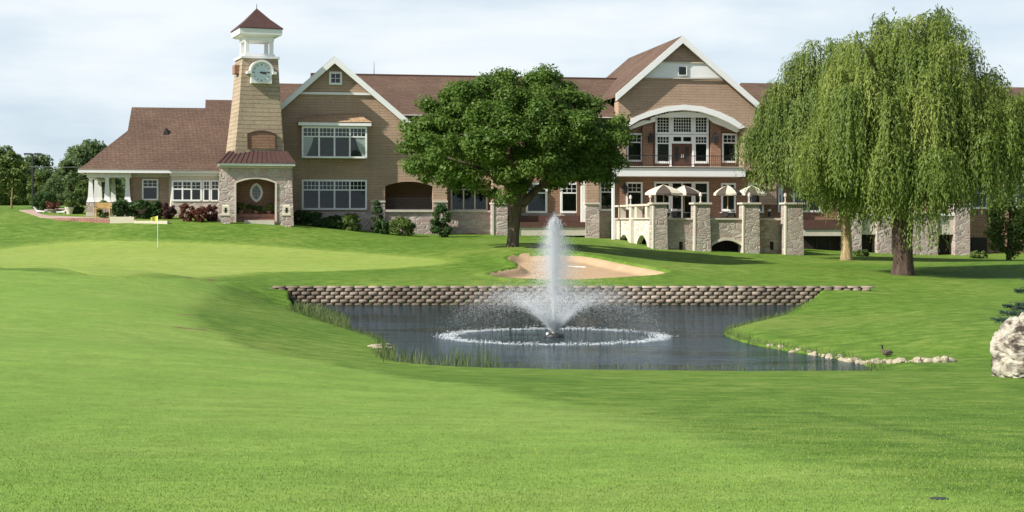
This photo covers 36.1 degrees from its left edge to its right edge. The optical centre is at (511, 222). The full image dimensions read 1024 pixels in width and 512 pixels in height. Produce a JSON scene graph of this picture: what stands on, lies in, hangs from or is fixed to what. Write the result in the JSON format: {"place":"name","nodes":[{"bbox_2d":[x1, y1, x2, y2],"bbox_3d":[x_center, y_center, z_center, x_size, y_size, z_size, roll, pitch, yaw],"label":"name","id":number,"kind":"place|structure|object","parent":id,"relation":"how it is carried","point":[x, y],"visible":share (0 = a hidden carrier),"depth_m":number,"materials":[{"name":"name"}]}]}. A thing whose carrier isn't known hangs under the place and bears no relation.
{"place":"outdoors","nodes":[
{"label":"outdoors","id":0,"kind":"place"},
{"bbox_2d":[19,208,135,220],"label":"patio","id":1,"kind":"structure","parent":0,"point":[34,212],"depth_m":112.42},
{"bbox_2d":[44,201,61,212],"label":"flower planter","id":2,"kind":"object","parent":1,"relation":"on","point":[51,206],"visible":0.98,"depth_m":115.11,"materials":[{"name":"stone"}]},
{"bbox_2d":[65,199,79,213],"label":"stone urn","id":3,"kind":"object","parent":1,"relation":"on","point":[69,208],"visible":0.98,"depth_m":113.79,"materials":[{"name":"beige stone"}]},
{"bbox_2d":[93,203,111,217],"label":"garden bench","id":4,"kind":"object","parent":1,"relation":"on","point":[99,205],"visible":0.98,"depth_m":109.79,"materials":[{"name":"brown wood"}]},
{"bbox_2d":[97,200,110,217],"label":"porch shrub","id":5,"kind":"object","parent":1,"relation":"on","point":[101,213],"visible":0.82,"depth_m":111.03,"materials":[{"name":"green plant"}]},
{"bbox_2d":[0,205,1023,511],"bbox_3d":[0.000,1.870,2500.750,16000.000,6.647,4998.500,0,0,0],"label":"lawn","id":6,"kind":"structure","parent":0,"point":[88,333],"depth_m":22.70,"materials":[{"name":"green plant"}]},
{"bbox_2d":[0,168,15,205],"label":"woodland tree","id":7,"kind":"object","parent":6,"relation":"on","point":[6,199],"visible":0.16,"depth_m":149.92,"materials":[{"name":"green plant"}]},
{"bbox_2d":[0,145,23,196],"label":"woodland tree","id":8,"kind":"object","parent":6,"relation":"on","point":[3,151],"visible":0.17,"depth_m":167.57,"materials":[{"name":"green plant"}]},
{"bbox_2d":[0,149,29,208],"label":"young tree","id":9,"kind":"object","parent":6,"relation":"on","point":[15,175],"visible":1,"depth_m":119.46,"materials":[{"name":"green plant"}]},
{"bbox_2d":[3,183,31,205],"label":"woodland tree","id":10,"kind":"object","parent":6,"relation":"on","point":[15,203],"visible":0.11,"depth_m":168.22,"materials":[{"name":"green plant"}]},
{"bbox_2d":[10,174,36,204],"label":"woodland tree","id":11,"kind":"object","parent":6,"relation":"on","point":[20,198],"visible":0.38,"depth_m":150.65,"materials":[{"name":"green plant"}]},
{"bbox_2d":[24,153,41,195],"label":"lamp post","id":12,"kind":"object","parent":6,"relation":"on","point":[32,168],"visible":0.87,"depth_m":139.93,"materials":[{"name":"black metal"}]},
{"bbox_2d":[27,161,38,172],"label":"woodland tree","id":13,"kind":"object","parent":6,"relation":"on","point":[30,166],"visible":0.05,"depth_m":207.37,"materials":[{"name":"green plant"}]},
{"bbox_2d":[25,172,51,203],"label":"woodland tree","id":14,"kind":"object","parent":6,"relation":"on","point":[38,184],"visible":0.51,"depth_m":148.54,"materials":[{"name":"green plant"}]},
{"bbox_2d":[23,153,53,171],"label":"woodland tree","id":15,"kind":"object","parent":6,"relation":"on","point":[44,161],"visible":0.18,"depth_m":220.72,"materials":[{"name":"green plant"}]},
{"bbox_2d":[28,190,59,209],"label":"rounded shrub","id":16,"kind":"object","parent":6,"relation":"on","point":[35,200],"visible":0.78,"depth_m":117.58,"materials":[{"name":"green plant"}]},
{"bbox_2d":[27,168,61,205],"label":"woodland tree","id":17,"kind":"object","parent":6,"relation":"on","point":[42,170],"visible":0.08,"depth_m":179.51,"materials":[{"name":"green plant"}]},
{"bbox_2d":[41,178,64,202],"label":"woodland tree","id":18,"kind":"object","parent":6,"relation":"on","point":[50,183],"visible":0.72,"depth_m":144.74,"materials":[{"name":"green plant"}]},
{"bbox_2d":[50,158,93,202],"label":"woodland tree","id":19,"kind":"object","parent":6,"relation":"on","point":[72,174],"visible":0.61,"depth_m":157.54,"materials":[{"name":"green plant"}]},
{"bbox_2d":[51,144,93,205],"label":"woodland tree","id":20,"kind":"object","parent":6,"relation":"on","point":[81,152],"visible":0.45,"depth_m":158.96,"materials":[{"name":"green plant"}]},
{"bbox_2d":[67,195,84,213],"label":"rounded shrub","id":21,"kind":"object","parent":6,"relation":"on","point":[78,209],"visible":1,"depth_m":114.37,"materials":[{"name":"green plant"}]},
{"bbox_2d":[53,218,109,222],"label":"brick wall","id":22,"kind":"structure","parent":6,"relation":"on","point":[100,220],"depth_m":108.38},
{"bbox_2d":[74,179,93,205],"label":"woodland tree","id":23,"kind":"object","parent":6,"relation":"on","point":[85,184],"visible":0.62,"depth_m":149.19,"materials":[{"name":"green plant"}]},
{"bbox_2d":[71,139,115,184],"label":"woodland tree","id":24,"kind":"object","parent":6,"relation":"on","point":[96,146],"visible":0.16,"depth_m":164.14,"materials":[{"name":"green plant"}]},
{"bbox_2d":[102,182,110,199],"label":"woodland tree","id":25,"kind":"object","parent":6,"relation":"on","point":[103,187],"visible":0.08,"depth_m":155.38,"materials":[{"name":"green plant"}]},
{"bbox_2d":[109,184,123,199],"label":"woodland tree","id":26,"kind":"object","parent":6,"relation":"on","point":[118,191],"visible":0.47,"depth_m":151.38,"materials":[{"name":"green plant"}]},
{"bbox_2d":[110,178,124,199],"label":"woodland tree","id":27,"kind":"object","parent":6,"relation":"on","point":[117,181],"visible":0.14,"depth_m":173.70,"materials":[{"name":"green plant"}]},
{"bbox_2d":[110,199,131,216],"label":"rounded shrub","id":28,"kind":"object","parent":6,"relation":"on","point":[117,208],"visible":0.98,"depth_m":110.33,"materials":[{"name":"green plant"}]},
{"bbox_2d":[110,217,134,222],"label":"cream wall","id":29,"kind":"structure","parent":6,"relation":"on","point":[122,219],"depth_m":107.65,"materials":[{"name":"concrete"}]},
{"bbox_2d":[126,199,154,218],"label":"rounded shrub","id":30,"kind":"object","parent":6,"relation":"on","point":[135,205],"visible":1,"depth_m":110.47,"materials":[{"name":"green plant"}]},
{"bbox_2d":[134,221,168,223],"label":"cream wall","id":31,"kind":"structure","parent":6,"relation":"on","point":[155,222],"depth_m":107.34,"materials":[{"name":"concrete"}]},
{"bbox_2d":[147,200,162,218],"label":"rounded shrub","id":32,"kind":"object","parent":6,"relation":"on","point":[153,205],"visible":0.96,"depth_m":110.55,"materials":[{"name":"green plant"}]},
{"bbox_2d":[160,202,176,218],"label":"purple shrub","id":33,"kind":"object","parent":6,"relation":"on","point":[169,212],"visible":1,"depth_m":110.26,"materials":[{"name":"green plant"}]},
{"bbox_2d":[178,202,194,221],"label":"red shrub","id":34,"kind":"object","parent":6,"relation":"on","point":[184,207],"visible":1,"depth_m":109.11,"materials":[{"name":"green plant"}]},
{"bbox_2d":[192,205,207,221],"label":"red shrub","id":35,"kind":"object","parent":6,"relation":"on","point":[199,212],"visible":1,"depth_m":108.75,"materials":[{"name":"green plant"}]},
{"bbox_2d":[205,204,217,220],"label":"purple shrub","id":36,"kind":"object","parent":6,"relation":"on","point":[213,216],"visible":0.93,"depth_m":109.83,"materials":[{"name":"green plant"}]},
{"bbox_2d":[0,241,446,277],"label":"putting green","id":37,"kind":"object","parent":6,"relation":"on","point":[129,258],"visible":0.94,"depth_m":89.57,"materials":[{"name":"plant"}]},
{"bbox_2d":[151,216,157,247],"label":"golf flag","id":38,"kind":"object","parent":37,"relation":"on","point":[155,218],"visible":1,"depth_m":97.35,"materials":[{"name":"fabric"}]},
{"bbox_2d":[220,205,230,223],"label":"pillar lantern","id":39,"kind":"object","parent":6,"relation":"on","point":[225,217],"visible":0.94,"depth_m":108.54,"materials":[{"name":"beige stone"}]},
{"bbox_2d":[281,205,291,226],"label":"pillar lantern","id":40,"kind":"object","parent":6,"relation":"on","point":[286,218],"visible":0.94,"depth_m":109.26,"materials":[{"name":"beige stone"}]},
{"bbox_2d":[293,210,312,224],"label":"rounded shrub","id":41,"kind":"object","parent":6,"relation":"on","point":[304,215],"visible":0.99,"depth_m":112.31,"materials":[{"name":"green plant"}]},
{"bbox_2d":[308,211,329,226],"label":"rounded shrub","id":42,"kind":"object","parent":6,"relation":"on","point":[316,220],"visible":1,"depth_m":112.42,"materials":[{"name":"green plant"}]},
{"bbox_2d":[325,214,341,228],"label":"rounded shrub","id":43,"kind":"object","parent":6,"relation":"on","point":[334,221],"visible":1,"depth_m":112.44,"materials":[{"name":"green plant"}]},
{"bbox_2d":[341,212,362,230],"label":"light shrub","id":44,"kind":"object","parent":6,"relation":"on","point":[350,220],"visible":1,"depth_m":112.30,"materials":[{"name":"green plant"}]},
{"bbox_2d":[370,200,382,229],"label":"climbing plant","id":45,"kind":"object","parent":6,"relation":"on","point":[377,210],"visible":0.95,"depth_m":113.50,"materials":[{"name":"green plant"}]},
{"bbox_2d":[373,219,391,233],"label":"rounded shrub","id":46,"kind":"object","parent":6,"relation":"on","point":[384,226],"visible":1,"depth_m":112.69,"materials":[{"name":"green plant"}]},
{"bbox_2d":[388,215,416,235],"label":"light shrub","id":47,"kind":"object","parent":6,"relation":"on","point":[407,225],"visible":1,"depth_m":112.33,"materials":[{"name":"green plant"}]},
{"bbox_2d":[429,203,452,236],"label":"conical evergreen","id":48,"kind":"object","parent":6,"relation":"on","point":[442,227],"visible":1,"depth_m":112.71,"materials":[{"name":"green plant"}]},
{"bbox_2d":[0,372,1023,511],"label":"turf blades","id":49,"kind":"object","parent":6,"relation":"on","point":[732,474],"visible":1,"depth_m":10.93,"materials":[{"name":"plant"}]},
{"bbox_2d":[394,62,641,246],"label":"shade tree","id":50,"kind":"object","parent":6,"relation":"on","point":[500,113],"visible":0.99,"depth_m":92.08,"materials":[{"name":"green plant"}]},
{"bbox_2d":[78,4,1023,254],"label":"clubhouse","id":51,"kind":"structure","parent":6,"relation":"on","point":[323,138],"depth_m":117.84},
{"bbox_2d":[142,179,157,199],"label":"window","id":52,"kind":"structure","parent":51,"relation":"in","point":[149,187],"depth_m":113.65,"materials":[{"name":"glass"}]},
{"bbox_2d":[172,180,201,200],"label":"window","id":53,"kind":"structure","parent":51,"relation":"in","point":[182,190],"depth_m":113.32,"materials":[{"name":"white paint"}]},
{"bbox_2d":[203,180,209,200],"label":"window","id":54,"kind":"structure","parent":51,"relation":"in","point":[206,183],"depth_m":113.54,"materials":[{"name":"white paint"}]},
{"bbox_2d":[211,180,218,200],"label":"window","id":55,"kind":"structure","parent":51,"relation":"in","point":[214,183],"depth_m":113.65,"materials":[{"name":"white paint"}]},
{"bbox_2d":[236,202,244,213],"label":"potted plant","id":56,"kind":"object","parent":51,"relation":"on","point":[240,208],"visible":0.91,"depth_m":111.00,"materials":[{"name":"green plant"}]},
{"bbox_2d":[245,204,263,213],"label":"potted plant","id":57,"kind":"object","parent":51,"relation":"on","point":[257,209],"visible":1,"depth_m":111.15,"materials":[{"name":"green plant"}]},
{"bbox_2d":[250,183,262,201],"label":"oval window","id":58,"kind":"structure","parent":51,"relation":"in","point":[256,192],"depth_m":111.78,"materials":[{"name":"glass"}]},
{"bbox_2d":[262,202,274,213],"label":"potted plant","id":59,"kind":"object","parent":51,"relation":"on","point":[271,207],"visible":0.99,"depth_m":111.24,"materials":[{"name":"green plant"}]},
{"bbox_2d":[302,126,366,157],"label":"window","id":60,"kind":"structure","parent":51,"relation":"in","point":[317,141],"depth_m":114.21,"materials":[{"name":"glass"}]},
{"bbox_2d":[302,180,366,209],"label":"window","id":61,"kind":"structure","parent":51,"relation":"in","point":[316,194],"depth_m":114.96,"materials":[{"name":"glass"}]},
{"bbox_2d":[329,72,341,84],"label":"window","id":62,"kind":"structure","parent":51,"relation":"in","point":[335,78],"depth_m":114.96,"materials":[{"name":"white paint"}]},
{"bbox_2d":[451,183,487,209],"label":"window","id":63,"kind":"structure","parent":51,"relation":"in","point":[461,201],"depth_m":118.32,"materials":[{"name":"white glass"}]},
{"bbox_2d":[526,183,546,212],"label":"window","id":64,"kind":"structure","parent":51,"relation":"in","point":[538,204],"depth_m":119.25,"materials":[{"name":"glass"}]},
{"bbox_2d":[560,183,576,212],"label":"window","id":65,"kind":"structure","parent":51,"relation":"in","point":[568,196],"depth_m":119.66,"materials":[{"name":"glass"}]},
{"bbox_2d":[599,182,611,210],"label":"window","id":66,"kind":"structure","parent":51,"relation":"in","point":[605,196],"depth_m":119.83,"materials":[{"name":"glass"}]},
{"bbox_2d":[626,133,641,161],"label":"window","id":67,"kind":"structure","parent":51,"relation":"in","point":[635,149],"depth_m":120.65,"materials":[{"name":"white paint"}]},
{"bbox_2d":[626,182,642,209],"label":"window","id":68,"kind":"structure","parent":51,"relation":"in","point":[635,189],"depth_m":119.92,"materials":[{"name":"white paint"}]},
{"bbox_2d":[655,135,669,162],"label":"window","id":69,"kind":"structure","parent":51,"relation":"in","point":[662,142],"depth_m":120.92,"materials":[{"name":"white paint"}]},
{"bbox_2d":[654,182,670,217],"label":"window","id":70,"kind":"structure","parent":51,"relation":"in","point":[657,198],"depth_m":120.30,"materials":[{"name":"white paint"}]},
{"bbox_2d":[655,112,670,133],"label":"window","id":71,"kind":"structure","parent":51,"relation":"in","point":[662,125],"depth_m":120.95,"materials":[{"name":"white paint"}]},
{"bbox_2d":[671,111,692,133],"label":"window","id":72,"kind":"structure","parent":51,"relation":"in","point":[678,125],"depth_m":121.19,"materials":[{"name":"white paint"}]},
{"bbox_2d":[672,135,691,143],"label":"window","id":73,"kind":"structure","parent":51,"relation":"in","point":[676,139],"depth_m":121.16,"materials":[{"name":"white paint"}]},
{"bbox_2d":[672,144,691,166],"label":"balcony door","id":74,"kind":"structure","parent":51,"relation":"in","point":[677,149],"depth_m":121.19,"materials":[{"name":"brown wood"}]},
{"bbox_2d":[671,182,692,217],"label":"glass door","id":75,"kind":"structure","parent":51,"relation":"in","point":[677,202],"depth_m":120.57,"materials":[{"name":"white paint"}]},
{"bbox_2d":[678,66,686,75],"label":"window","id":76,"kind":"structure","parent":51,"relation":"in","point":[682,70],"depth_m":119.86,"materials":[{"name":"white paint"}]},
{"bbox_2d":[693,112,708,133],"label":"window","id":77,"kind":"structure","parent":51,"relation":"in","point":[700,125],"depth_m":121.45,"materials":[{"name":"white paint"}]},
{"bbox_2d":[693,182,708,201],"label":"window","id":78,"kind":"structure","parent":51,"relation":"in","point":[703,187],"depth_m":120.86,"materials":[{"name":"white paint"}]},
{"bbox_2d":[694,135,708,163],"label":"window","id":79,"kind":"structure","parent":51,"relation":"in","point":[701,142],"depth_m":121.48,"materials":[{"name":"white paint"}]},
{"bbox_2d":[721,183,735,211],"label":"window","id":80,"kind":"structure","parent":51,"relation":"in","point":[731,199],"depth_m":121.22,"materials":[{"name":"glass"}]},
{"bbox_2d":[722,133,736,162],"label":"window","id":81,"kind":"structure","parent":51,"relation":"in","point":[728,139],"depth_m":121.96,"materials":[{"name":"glass"}]},
{"bbox_2d":[748,183,763,212],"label":"window","id":82,"kind":"structure","parent":51,"relation":"in","point":[754,198],"depth_m":121.63,"materials":[{"name":"white paint"}]},
{"bbox_2d":[778,184,782,211],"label":"window","id":83,"kind":"structure","parent":51,"relation":"in","point":[780,191],"depth_m":122.40,"materials":[{"name":"glass"}]},
{"bbox_2d":[793,190,820,211],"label":"window","id":84,"kind":"structure","parent":51,"relation":"in","point":[797,200],"depth_m":122.79,"materials":[{"name":"white paint"}]},
{"bbox_2d":[972,185,987,208],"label":"window","id":85,"kind":"structure","parent":51,"relation":"in","point":[980,204],"depth_m":125.40,"materials":[{"name":"white paint"}]},
{"bbox_2d":[1005,179,1023,206],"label":"window","id":86,"kind":"structure","parent":51,"relation":"in","point":[1021,195],"depth_m":125.89,"materials":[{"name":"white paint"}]},
{"bbox_2d":[270,286,874,304],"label":"retaining wall","id":87,"kind":"structure","parent":6,"relation":"on","point":[331,293],"depth_m":68.77,"materials":[{"name":"stone"}]},
{"bbox_2d":[490,253,664,278],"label":"sand bunker","id":88,"kind":"object","parent":6,"relation":"on","point":[605,269],"visible":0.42,"depth_m":83.28},
{"bbox_2d":[283,298,887,370],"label":"bank grass","id":89,"kind":"structure","parent":6,"relation":"on","point":[379,339],"depth_m":42.32,"materials":[{"name":"plant"}]},
{"bbox_2d":[615,202,804,254],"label":"stone terrace","id":90,"kind":"structure","parent":6,"relation":"on","point":[748,230],"depth_m":109.60,"materials":[{"name":"beige stone"}]},
{"bbox_2d":[644,184,682,201],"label":"parasol","id":91,"kind":"object","parent":90,"relation":"on","point":[663,190],"visible":0.83,"depth_m":113.68,"materials":[{"name":"white fabric"}]},
{"bbox_2d":[667,209,676,217],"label":"patio chair","id":92,"kind":"object","parent":90,"relation":"on","point":[674,213],"visible":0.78,"depth_m":113.36,"materials":[{"name":"black metal"}]},
{"bbox_2d":[668,185,699,211],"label":"parasol","id":93,"kind":"object","parent":90,"relation":"on","point":[686,190],"visible":0.64,"depth_m":115.97,"materials":[{"name":"white fabric"}]},
{"bbox_2d":[722,209,728,217],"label":"patio chair","id":94,"kind":"object","parent":90,"relation":"on","point":[725,213],"visible":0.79,"depth_m":114.49,"materials":[{"name":"black metal"}]},
{"bbox_2d":[714,185,741,211],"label":"parasol","id":95,"kind":"object","parent":90,"relation":"on","point":[727,190],"visible":0.87,"depth_m":115.28,"materials":[{"name":"white fabric"}]},
{"bbox_2d":[737,185,766,201],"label":"parasol","id":96,"kind":"object","parent":90,"relation":"on","point":[751,191],"visible":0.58,"depth_m":116.01,"materials":[{"name":"white fabric"}]},
{"bbox_2d":[731,37,889,259],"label":"willow tree","id":97,"kind":"object","parent":6,"relation":"on","point":[782,120],"visible":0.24,"depth_m":102.69,"materials":[{"name":"green plant"}]},
{"bbox_2d":[853,249,869,255],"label":"shrub","id":98,"kind":"object","parent":6,"relation":"on","point":[858,251],"visible":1,"depth_m":111.81,"materials":[{"name":"green plant"}]},
{"bbox_2d":[880,345,892,356],"bbox_3d":[9.604,3.295,40.285,0.361,0.314,0.193,0,0,-8],"label":"goose","id":99,"kind":"object","parent":6,"relation":"on","point":[886,352],"visible":1,"depth_m":40.24,"materials":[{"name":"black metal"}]},
{"bbox_2d":[785,3,1023,275],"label":"willow tree","id":100,"kind":"object","parent":6,"relation":"on","point":[903,123],"visible":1,"depth_m":82.58,"materials":[{"name":"green plant"}]},
{"bbox_2d":[922,358,931,362],"bbox_3d":[10.179,3.412,38.450,0.258,0.186,0.208,-16,-34,37],"label":"shore stone","id":101,"kind":"object","parent":6,"relation":"on","point":[927,360],"visible":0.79,"depth_m":38.37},
{"bbox_2d":[930,497,948,499],"bbox_3d":[2.517,1.640,9.248,0.108,0.036,0.108,0,0,0],"label":"sprinkler head","id":102,"kind":"object","parent":6,"relation":"on","point":[938,498],"visible":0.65,"depth_m":9.24},
{"bbox_2d":[970,250,987,258],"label":"shrub","id":103,"kind":"object","parent":6,"relation":"on","point":[975,254],"visible":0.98,"depth_m":118.74,"materials":[{"name":"green plant"}]},
{"bbox_2d":[982,186,1023,259],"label":"leafy tree","id":104,"kind":"object","parent":6,"relation":"on","point":[1014,235],"visible":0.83,"depth_m":111.42,"materials":[{"name":"green plant"}]},
{"bbox_2d":[990,312,1023,377],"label":"boulder","id":105,"kind":"object","parent":6,"relation":"on","point":[1007,349],"visible":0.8,"depth_m":29.04,"materials":[{"name":"stone"}]},
{"bbox_2d":[990,279,1023,323],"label":"spruce tree","id":106,"kind":"object","parent":6,"relation":"on","point":[1019,306],"visible":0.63,"depth_m":31.11,"materials":[{"name":"green plant"}]},
{"bbox_2d":[0,0,1023,182],"label":"sky","id":107,"kind":"structure","parent":0,"point":[72,72],"materials":[{"name":"white"}]},
{"bbox_2d":[306,305,868,370],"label":"pond water","id":108,"kind":"structure","parent":0,"point":[701,339],"depth_m":49.17,"materials":[{"name":"liquid"}]},
{"bbox_2d":[294,300,350,328],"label":"reeds","id":109,"kind":"object","parent":108,"relation":"in","point":[327,312],"visible":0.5,"depth_m":58.60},
{"bbox_2d":[380,335,498,367],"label":"reeds","id":110,"kind":"object","parent":108,"relation":"in","point":[392,353],"visible":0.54,"depth_m":39.35,"materials":[{"name":"plant"}]},
{"bbox_2d":[429,210,677,345],"bbox_3d":[1.260,1.630,49.618,8.329,4.140,8.179,0,0,0],"label":"fountain","id":111,"kind":"object","parent":108,"relation":"on","point":[553,324],"visible":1,"depth_m":49.42,"materials":[{"name":"white liquid"}]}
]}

